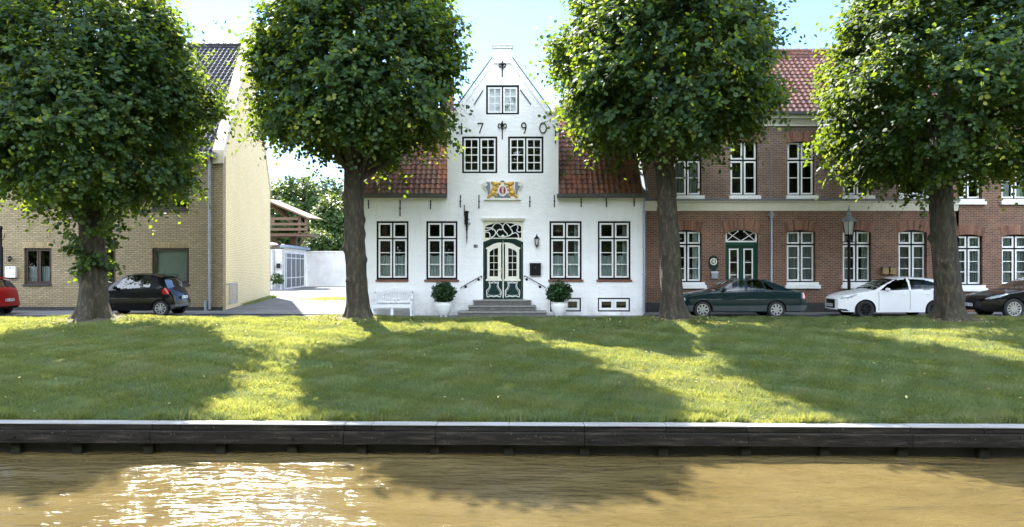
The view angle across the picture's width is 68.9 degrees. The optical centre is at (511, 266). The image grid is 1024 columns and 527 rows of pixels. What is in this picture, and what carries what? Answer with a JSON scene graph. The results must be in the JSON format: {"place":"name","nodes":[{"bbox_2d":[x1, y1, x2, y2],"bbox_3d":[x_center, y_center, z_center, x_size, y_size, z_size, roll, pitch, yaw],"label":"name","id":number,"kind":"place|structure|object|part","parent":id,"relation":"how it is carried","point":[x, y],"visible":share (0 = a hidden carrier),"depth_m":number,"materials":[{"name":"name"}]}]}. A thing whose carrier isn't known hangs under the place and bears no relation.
{"place":"outdoors","nodes":[
{"label":"outdoors","id":0,"kind":"place"},
{"bbox_2d":[202,286,345,313],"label":"driveway","id":1,"kind":"structure","parent":0,"point":[284,302],"depth_m":36.79,"materials":[{"name":"grey concrete"}]},
{"bbox_2d":[243,295,278,304],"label":"weeds","id":2,"kind":"object","parent":1,"relation":"on","point":[260,299],"visible":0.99,"depth_m":40.27,"materials":[{"name":"green plant"}]},
{"bbox_2d":[270,272,283,289],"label":"potted plant","id":3,"kind":"object","parent":1,"relation":"on","point":[279,281],"visible":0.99,"depth_m":59.35,"materials":[{"name":"green plant"}]},
{"bbox_2d":[294,296,345,300],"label":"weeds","id":4,"kind":"object","parent":1,"relation":"on","point":[340,298],"visible":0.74,"depth_m":42.17,"materials":[{"name":"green plant"}]},
{"bbox_2d":[209,314,342,314],"bbox_3d":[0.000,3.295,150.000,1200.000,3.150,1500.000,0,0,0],"label":"ground","id":5,"kind":"structure","parent":0,"point":[271,314],"depth_m":30.47,"materials":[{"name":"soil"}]},
{"bbox_2d":[0,32,270,310],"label":"yellow brick house","id":6,"kind":"structure","parent":5,"relation":"on","point":[216,257],"depth_m":31.70,"materials":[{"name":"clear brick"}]},
{"bbox_2d":[5,266,16,277],"bbox_3d":[-21.228,0.238,31.628,0.444,0.476,0.143,0,0,0],"label":"mailbox","id":7,"kind":"object","parent":6,"relation":"attached to","point":[10,271],"visible":0.91,"depth_m":31.56,"materials":[{"name":"grey paint"}]},
{"bbox_2d":[20,192,49,209],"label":"window","id":8,"kind":"structure","parent":6,"relation":"in","point":[24,192],"depth_m":31.78,"materials":[{"name":"brown glass"}]},
{"bbox_2d":[22,248,51,285],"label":"window","id":9,"kind":"structure","parent":6,"relation":"in","point":[37,260],"depth_m":31.81,"materials":[{"name":"brown glass"}]},
{"bbox_2d":[106,248,115,286],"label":"window","id":10,"kind":"structure","parent":6,"relation":"in","point":[112,254],"depth_m":33.32,"materials":[{"name":"brown glass"}]},
{"bbox_2d":[150,193,188,210],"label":"window","id":11,"kind":"structure","parent":6,"relation":"in","point":[183,208],"depth_m":31.78,"materials":[{"name":"grey glass"}]},
{"bbox_2d":[153,248,188,285],"bbox_3d":[-14.523,0.018,31.790,1.641,1.596,0.300,0,0,0],"label":"window","id":12,"kind":"structure","parent":6,"relation":"in","point":[175,260],"depth_m":31.94,"materials":[{"name":"green glass"}]},
{"bbox_2d":[270,242,309,289],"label":"garage","id":13,"kind":"structure","parent":5,"relation":"on","point":[288,261],"depth_m":62.21,"materials":[{"name":"grey paint"}]},
{"bbox_2d":[286,253,290,287],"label":"garage door","id":14,"kind":"structure","parent":13,"relation":"in","point":[288,256],"depth_m":61.80,"materials":[{"name":"white metal"}]},
{"bbox_2d":[291,253,295,286],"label":"garage door","id":15,"kind":"structure","parent":13,"relation":"in","point":[293,256],"depth_m":63.84,"materials":[{"name":"white metal"}]},
{"bbox_2d":[270,199,320,245],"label":"raised wooden lookout","id":16,"kind":"object","parent":13,"relation":"attached to","point":[276,205],"visible":0.74,"depth_m":65.00,"materials":[{"name":"brown wood"}]},
{"bbox_2d":[296,254,299,285],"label":"garage door","id":17,"kind":"structure","parent":13,"relation":"in","point":[297,255],"depth_m":65.76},
{"bbox_2d":[300,254,303,285],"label":"garage door","id":18,"kind":"structure","parent":13,"relation":"in","point":[301,256],"depth_m":67.40,"materials":[{"name":"white metal"}]},
{"bbox_2d":[270,172,343,249],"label":"tree","id":19,"kind":"object","parent":5,"relation":"on","point":[301,197],"visible":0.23,"depth_m":85.25,"materials":[{"name":"green plant"}]},
{"bbox_2d":[301,226,337,250],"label":"shrub","id":20,"kind":"object","parent":5,"relation":"on","point":[311,243],"visible":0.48,"depth_m":74.13,"materials":[{"name":"green plant"}]},
{"bbox_2d":[306,251,345,285],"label":"garden wall","id":21,"kind":"structure","parent":5,"relation":"on","point":[325,268],"depth_m":70.00,"materials":[{"name":"white paint"}]},
{"bbox_2d":[308,189,343,249],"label":"tree","id":22,"kind":"object","parent":5,"relation":"on","point":[329,211],"visible":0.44,"depth_m":78.36,"materials":[{"name":"green plant"}]},
{"bbox_2d":[327,233,343,250],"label":"shrub","id":23,"kind":"object","parent":5,"relation":"on","point":[339,242],"visible":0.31,"depth_m":75.05,"materials":[{"name":"green plant"}]},
{"bbox_2d":[342,44,648,316],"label":"gabled house","id":24,"kind":"structure","parent":5,"relation":"on","point":[586,229],"depth_m":28.55,"materials":[{"name":"white paint"}]},
{"bbox_2d":[375,221,408,281],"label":"window","id":25,"kind":"structure","parent":24,"relation":"in","point":[392,236],"depth_m":28.60,"materials":[{"name":"black paint"}]},
{"bbox_2d":[424,221,458,281],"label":"window","id":26,"kind":"structure","parent":24,"relation":"in","point":[441,236],"depth_m":28.60,"materials":[{"name":"black paint"}]},
{"bbox_2d":[464,205,469,237],"bbox_3d":[-1.715,-1.613,28.471,0.216,1.468,0.177,0,0,-38],"label":"iron torch bracket","id":27,"kind":"object","parent":24,"relation":"attached to","point":[466,218],"visible":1,"depth_m":28.44,"materials":[{"name":"black metal"}]},
{"bbox_2d":[462,137,496,172],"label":"window","id":28,"kind":"structure","parent":24,"relation":"in","point":[479,153],"depth_m":30.17,"materials":[{"name":"black paint"}]},
{"bbox_2d":[484,240,502,298],"bbox_3d":[-0.703,0.127,28.655,0.712,2.259,0.150,0,0,0],"label":"door","id":29,"kind":"structure","parent":24,"relation":"in","point":[493,251],"depth_m":28.67,"materials":[{"name":"green paint"}]},
{"bbox_2d":[482,180,522,199],"bbox_3d":[-0.362,-2.911,28.466,1.598,0.738,0.165,0,0,0],"label":"carved crest","id":30,"kind":"object","parent":24,"relation":"attached to","point":[502,190],"visible":1,"depth_m":28.45,"materials":[{"name":"beige paint"}]},
{"bbox_2d":[486,85,518,113],"bbox_3d":[-0.362,-6.376,28.689,1.266,1.123,0.202,0,0,0],"label":"window","id":31,"kind":"structure","parent":24,"relation":"in","point":[500,99],"depth_m":28.60,"materials":[{"name":"black paint"}]},
{"bbox_2d":[503,240,521,298],"bbox_3d":[0.022,0.127,28.680,0.712,2.259,0.100,0,0,0],"label":"door","id":32,"kind":"structure","parent":24,"relation":"in","point":[512,250],"depth_m":28.67,"materials":[{"name":"green paint"}]},
{"bbox_2d":[508,137,542,172],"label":"window","id":33,"kind":"structure","parent":24,"relation":"in","point":[525,154],"depth_m":30.17,"materials":[{"name":"white paint"}]},
{"bbox_2d":[529,263,540,274],"bbox_3d":[0.889,0.101,28.464,0.444,0.478,0.168,0,0,0],"label":"mailbox","id":34,"kind":"object","parent":24,"relation":"attached to","point":[535,268],"visible":1,"depth_m":28.41,"materials":[{"name":"black paint"}]},
{"bbox_2d":[534,234,539,247],"bbox_3d":[0.953,-0.958,28.408,0.262,0.545,0.191,0,0,-60],"label":"wall lantern","id":35,"kind":"object","parent":24,"relation":"attached to","point":[536,239],"depth_m":28.35,"materials":[{"name":"metal"}]},
{"bbox_2d":[548,221,582,281],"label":"window","id":36,"kind":"structure","parent":24,"relation":"in","point":[565,237],"depth_m":28.60,"materials":[{"name":"black paint"}]},
{"bbox_2d":[550,298,580,311],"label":"window","id":37,"kind":"structure","parent":24,"relation":"in","point":[574,304],"depth_m":28.60,"materials":[{"name":"black paint"}]},
{"bbox_2d":[596,221,631,281],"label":"window","id":38,"kind":"structure","parent":24,"relation":"in","point":[613,236],"depth_m":28.60,"materials":[{"name":"black paint"}]},
{"bbox_2d":[598,298,629,311],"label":"window","id":39,"kind":"structure","parent":24,"relation":"in","point":[604,304],"depth_m":28.60,"materials":[{"name":"black paint"}]},
{"bbox_2d":[638,48,998,312],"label":"brick house","id":40,"kind":"structure","parent":5,"relation":"on","point":[774,221],"depth_m":30.66,"materials":[{"name":"red brick"}]},
{"bbox_2d":[674,151,704,198],"bbox_3d":[7.219,-3.975,30.755,1.346,2.413,0.409,0,0,0],"label":"window","id":41,"kind":"structure","parent":40,"relation":"in","point":[687,189],"depth_m":30.84,"materials":[{"name":"black paint"}]},
{"bbox_2d":[679,230,706,288],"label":"window","id":42,"kind":"structure","parent":40,"relation":"in","point":[690,241],"depth_m":30.79,"materials":[{"name":"black paint"}]},
{"bbox_2d":[708,255,718,270],"bbox_3d":[8.271,-0.138,30.629,0.414,0.659,0.077,0,0,0],"label":"oval plaque","id":43,"kind":"object","parent":40,"relation":"attached to","point":[713,261],"visible":1,"depth_m":30.62,"materials":[{"name":"green paint"}]},
{"bbox_2d":[711,271,717,278],"bbox_3d":[8.305,0.349,30.595,0.288,0.299,0.129,0,0,0],"label":"mailbox","id":44,"kind":"object","parent":40,"relation":"attached to","point":[714,274],"visible":1,"depth_m":30.55,"materials":[{"name":"metal"}]},
{"bbox_2d":[727,246,740,279],"bbox_3d":[9.139,0.412,30.797,0.591,2.516,0.065,0,0,0],"label":"door","id":45,"kind":"structure","parent":40,"relation":"in","point":[738,262],"depth_m":30.78,"materials":[{"name":"green paint"}]},
{"bbox_2d":[729,142,760,198],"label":"window","id":46,"kind":"structure","parent":40,"relation":"in","point":[743,182],"depth_m":30.79,"materials":[{"name":"black paint"}]},
{"bbox_2d":[741,246,754,278],"bbox_3d":[9.738,0.412,30.797,0.591,2.516,0.065,0,0,0],"label":"door","id":47,"kind":"structure","parent":40,"relation":"in","point":[743,262],"depth_m":30.78,"materials":[{"name":"green paint"}]},
{"bbox_2d":[786,142,818,198],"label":"window","id":48,"kind":"structure","parent":40,"relation":"in","point":[800,180],"depth_m":30.79,"materials":[{"name":"black paint"}]},
{"bbox_2d":[785,230,820,288],"bbox_3d":[11.924,-0.330,30.744,1.436,2.468,0.429,0,0,0],"label":"window","id":49,"kind":"structure","parent":40,"relation":"in","point":[800,243],"depth_m":30.79,"materials":[{"name":"black paint"}]},
{"bbox_2d":[841,230,869,288],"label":"window","id":50,"kind":"structure","parent":40,"relation":"in","point":[860,251],"depth_m":30.79,"materials":[{"name":"black paint"}]},
{"bbox_2d":[841,169,874,198],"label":"window","id":51,"kind":"structure","parent":40,"relation":"in","point":[858,189],"depth_m":30.78,"materials":[{"name":"white paint"}]},
{"bbox_2d":[881,266,889,273],"bbox_3d":[15.305,0.157,30.590,0.265,0.314,0.139,0,0,0],"label":"wall box","id":52,"kind":"object","parent":40,"relation":"attached to","point":[885,269],"visible":1,"depth_m":30.54,"materials":[{"name":"beige metal"}]},
{"bbox_2d":[889,266,896,273],"bbox_3d":[15.607,0.157,30.590,0.266,0.314,0.139,0,0,0],"label":"wall box","id":53,"kind":"object","parent":40,"relation":"attached to","point":[892,269],"visible":1,"depth_m":30.54,"materials":[{"name":"beige metal"}]},
{"bbox_2d":[899,230,924,277],"bbox_3d":[16.465,-0.460,30.867,1.165,2.208,0.182,0,0,0],"label":"window","id":54,"kind":"structure","parent":40,"relation":"in","point":[911,242],"depth_m":30.81,"materials":[{"name":"black paint"}]},
{"bbox_2d":[897,185,928,198],"bbox_3d":[16.495,-3.975,30.742,1.318,2.413,0.384,0,0,0],"label":"window","id":55,"kind":"structure","parent":40,"relation":"in","point":[902,195],"depth_m":30.60,"materials":[{"name":"white paint"}]},
{"bbox_2d":[925,50,1023,311],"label":"brick house","id":56,"kind":"structure","parent":5,"relation":"on","point":[990,238],"depth_m":30.66,"materials":[{"name":"red brick"}]},
{"bbox_2d":[954,170,986,204],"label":"window","id":57,"kind":"structure","parent":56,"relation":"in","point":[971,199],"depth_m":30.78,"materials":[{"name":"white paint"}]},
{"bbox_2d":[958,234,987,290],"bbox_3d":[18.810,-0.168,30.748,1.349,2.375,0.436,0,0,0],"label":"window","id":58,"kind":"structure","parent":56,"relation":"in","point":[969,248],"depth_m":30.79,"materials":[{"name":"black paint"}]},
{"bbox_2d":[1000,161,1023,204],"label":"window","id":59,"kind":"structure","parent":56,"relation":"in","point":[1008,199],"depth_m":30.79,"materials":[{"name":"white paint"}]},
{"bbox_2d":[1002,234,1023,284],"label":"window","id":60,"kind":"structure","parent":56,"relation":"in","point":[1012,245],"depth_m":30.85,"materials":[{"name":"white paint"}]},
{"bbox_2d":[0,451,1023,526],"bbox_3d":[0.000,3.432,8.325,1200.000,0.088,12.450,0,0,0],"label":"water","id":61,"kind":"structure","parent":0,"point":[208,489],"depth_m":11.43,"materials":[{"name":"brown liquid"}]},
{"bbox_2d":[0,420,1023,458],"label":"timber quay wall","id":62,"kind":"structure","parent":61,"relation":"in","point":[979,441],"depth_m":13.54,"materials":[{"name":"wood"}]},
{"bbox_2d":[0,313,1023,423],"bbox_3d":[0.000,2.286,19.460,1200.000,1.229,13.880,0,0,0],"label":"grass bank","id":63,"kind":"structure","parent":0,"point":[763,404],"depth_m":17.92,"materials":[{"name":"plant"}]},
{"bbox_2d":[57,315,124,323],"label":"bare soil","id":64,"kind":"structure","parent":63,"relation":"on","point":[97,319],"depth_m":24.41,"materials":[{"name":"brown soil"}]},
{"bbox_2d":[0,0,248,322],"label":"lime tree","id":65,"kind":"object","parent":64,"relation":"on","point":[110,114],"visible":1,"depth_m":22.84,"materials":[{"name":"green plant"}]},
{"bbox_2d":[213,0,478,318],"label":"lime tree","id":66,"kind":"object","parent":63,"relation":"on","point":[329,84],"visible":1,"depth_m":22.80,"materials":[{"name":"green plant"}]},
{"bbox_2d":[335,316,386,321],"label":"bare soil","id":67,"kind":"structure","parent":63,"relation":"on","point":[342,318],"depth_m":24.62,"materials":[{"name":"brown soil"}]},
{"bbox_2d":[3,314,1023,416],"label":"fallen leaves","id":68,"kind":"object","parent":63,"relation":"on","point":[906,396],"visible":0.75,"depth_m":23.93,"materials":[{"name":"yellow plant"}]},
{"bbox_2d":[924,316,997,322],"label":"bare soil","id":69,"kind":"structure","parent":63,"relation":"on","point":[935,319],"depth_m":24.35,"materials":[{"name":"brown soil"}]},
{"bbox_2d":[797,0,1023,320],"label":"lime tree","id":70,"kind":"object","parent":69,"relation":"on","point":[887,67],"visible":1,"depth_m":23.34,"materials":[{"name":"green plant"}]},
{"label":"bare soil","id":71,"kind":"structure","parent":63,"relation":"on","visible":0},
{"bbox_2d":[525,0,816,320],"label":"lime tree","id":72,"kind":"object","parent":71,"relation":"on","point":[705,83],"visible":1,"depth_m":22.32,"materials":[{"name":"green plant"}]},
{"bbox_2d":[0,311,1023,316],"bbox_3d":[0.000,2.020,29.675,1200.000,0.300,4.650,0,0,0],"label":"pavement","id":73,"kind":"structure","parent":0,"point":[201,312],"depth_m":29.72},
{"bbox_2d":[0,226,4,313],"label":"street lamp","id":74,"kind":"object","parent":73,"relation":"on","point":[1,266],"visible":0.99,"depth_m":29.65,"materials":[{"name":"metal"}]},
{"bbox_2d":[371,288,413,315],"bbox_3d":[-4.478,1.338,28.055,1.503,1.065,0.610,0,0,0],"label":"garden bench","id":75,"kind":"object","parent":73,"relation":"on","point":[376,299],"visible":0.94,"depth_m":28.30,"materials":[{"name":"paint"}]},
{"bbox_2d":[431,281,457,316],"bbox_3d":[-2.517,1.206,27.853,1.012,1.328,0.994,0,0,-16],"label":"potted shrub","id":76,"kind":"object","parent":73,"relation":"on","point":[443,293],"visible":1,"depth_m":27.61,"materials":[{"name":"green plant"}]},
{"bbox_2d":[545,279,572,316],"bbox_3d":[1.759,1.165,27.747,1.060,1.410,1.033,0,0,0],"label":"potted shrub","id":77,"kind":"object","parent":73,"relation":"on","point":[558,293],"visible":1,"depth_m":27.53,"materials":[{"name":"green plant"}]},
{"bbox_2d":[841,206,856,313],"bbox_3d":[13.410,-0.270,29.700,0.620,4.280,0.537,0,0,0],"label":"street lamp","id":78,"kind":"object","parent":73,"relation":"on","point":[848,220],"visible":0.81,"depth_m":29.65,"materials":[{"name":"metal"}]},
{"bbox_2d":[0,315,1023,316],"bbox_3d":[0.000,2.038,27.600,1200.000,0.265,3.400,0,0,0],"label":"road","id":79,"kind":"structure","parent":0,"point":[653,315],"depth_m":29.01,"materials":[{"name":"grey asphalt"}]},
{"bbox_2d":[0,277,19,312],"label":"parked car","id":80,"kind":"object","parent":79,"relation":"on","point":[9,299],"visible":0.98,"depth_m":29.37,"materials":[{"name":"red paint"}]},
{"bbox_3d":[-19.974,0.680,29.180,0.301,0.356,1.435,0,0,0],"label":"rear window","id":81,"kind":"part","parent":80,"relation":"part of","materials":[{"name":"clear glass"}]},
{"bbox_2d":[108,269,190,315],"bbox_3d":[-14.560,0.967,29.210,3.525,1.876,2.030,0,0,0],"label":"parked car","id":82,"kind":"object","parent":79,"relation":"on","point":[158,294],"visible":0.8,"depth_m":28.43,"materials":[{"name":"black paint"}]},
{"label":"side window","id":83,"kind":"part","parent":82,"relation":"part of","materials":[{"name":"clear glass"}]},
{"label":"side window","id":84,"kind":"part","parent":82,"relation":"part of","materials":[{"name":"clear glass"}]},
{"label":"rear window","id":85,"kind":"part","parent":82,"relation":"part of","materials":[{"name":"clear glass"}]},
{"bbox_2d":[683,278,806,316],"bbox_3d":[8.475,1.175,28.280,4.955,1.460,2.090,0,0,0],"label":"parked car","id":86,"kind":"object","parent":79,"relation":"on","point":[761,297],"visible":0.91,"depth_m":27.44,"materials":[{"name":"green paint"}]},
{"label":"side window","id":87,"kind":"part","parent":86,"relation":"part of","materials":[{"name":"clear glass"}]},
{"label":"side window","id":88,"kind":"part","parent":86,"relation":"part of","materials":[{"name":"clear glass"}]},
{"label":"side window","id":89,"kind":"part","parent":86,"relation":"part of","materials":[{"name":"black glass"}]},
{"bbox_2d":[825,276,933,316],"bbox_3d":[14.220,1.140,28.320,4.365,1.530,2.110,0,0,0],"label":"parked car","id":90,"kind":"object","parent":79,"relation":"on","point":[911,295],"visible":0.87,"depth_m":27.50,"materials":[{"name":"white paint"}]},
{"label":"side window","id":91,"kind":"part","parent":90,"relation":"part of","materials":[{"name":"black glass"}]},
{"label":"side window","id":92,"kind":"part","parent":90,"relation":"part of","materials":[{"name":"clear glass"}]},
{"bbox_2d":[965,277,1023,315],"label":"parked car","id":93,"kind":"object","parent":79,"relation":"on","point":[1006,299],"visible":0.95,"depth_m":27.08,"materials":[{"name":"black paint"}]},
{"bbox_2d":[70,0,1013,195],"label":"sky","id":94,"kind":"structure","parent":0,"point":[513,22],"materials":[{"name":"white"}]}
]}

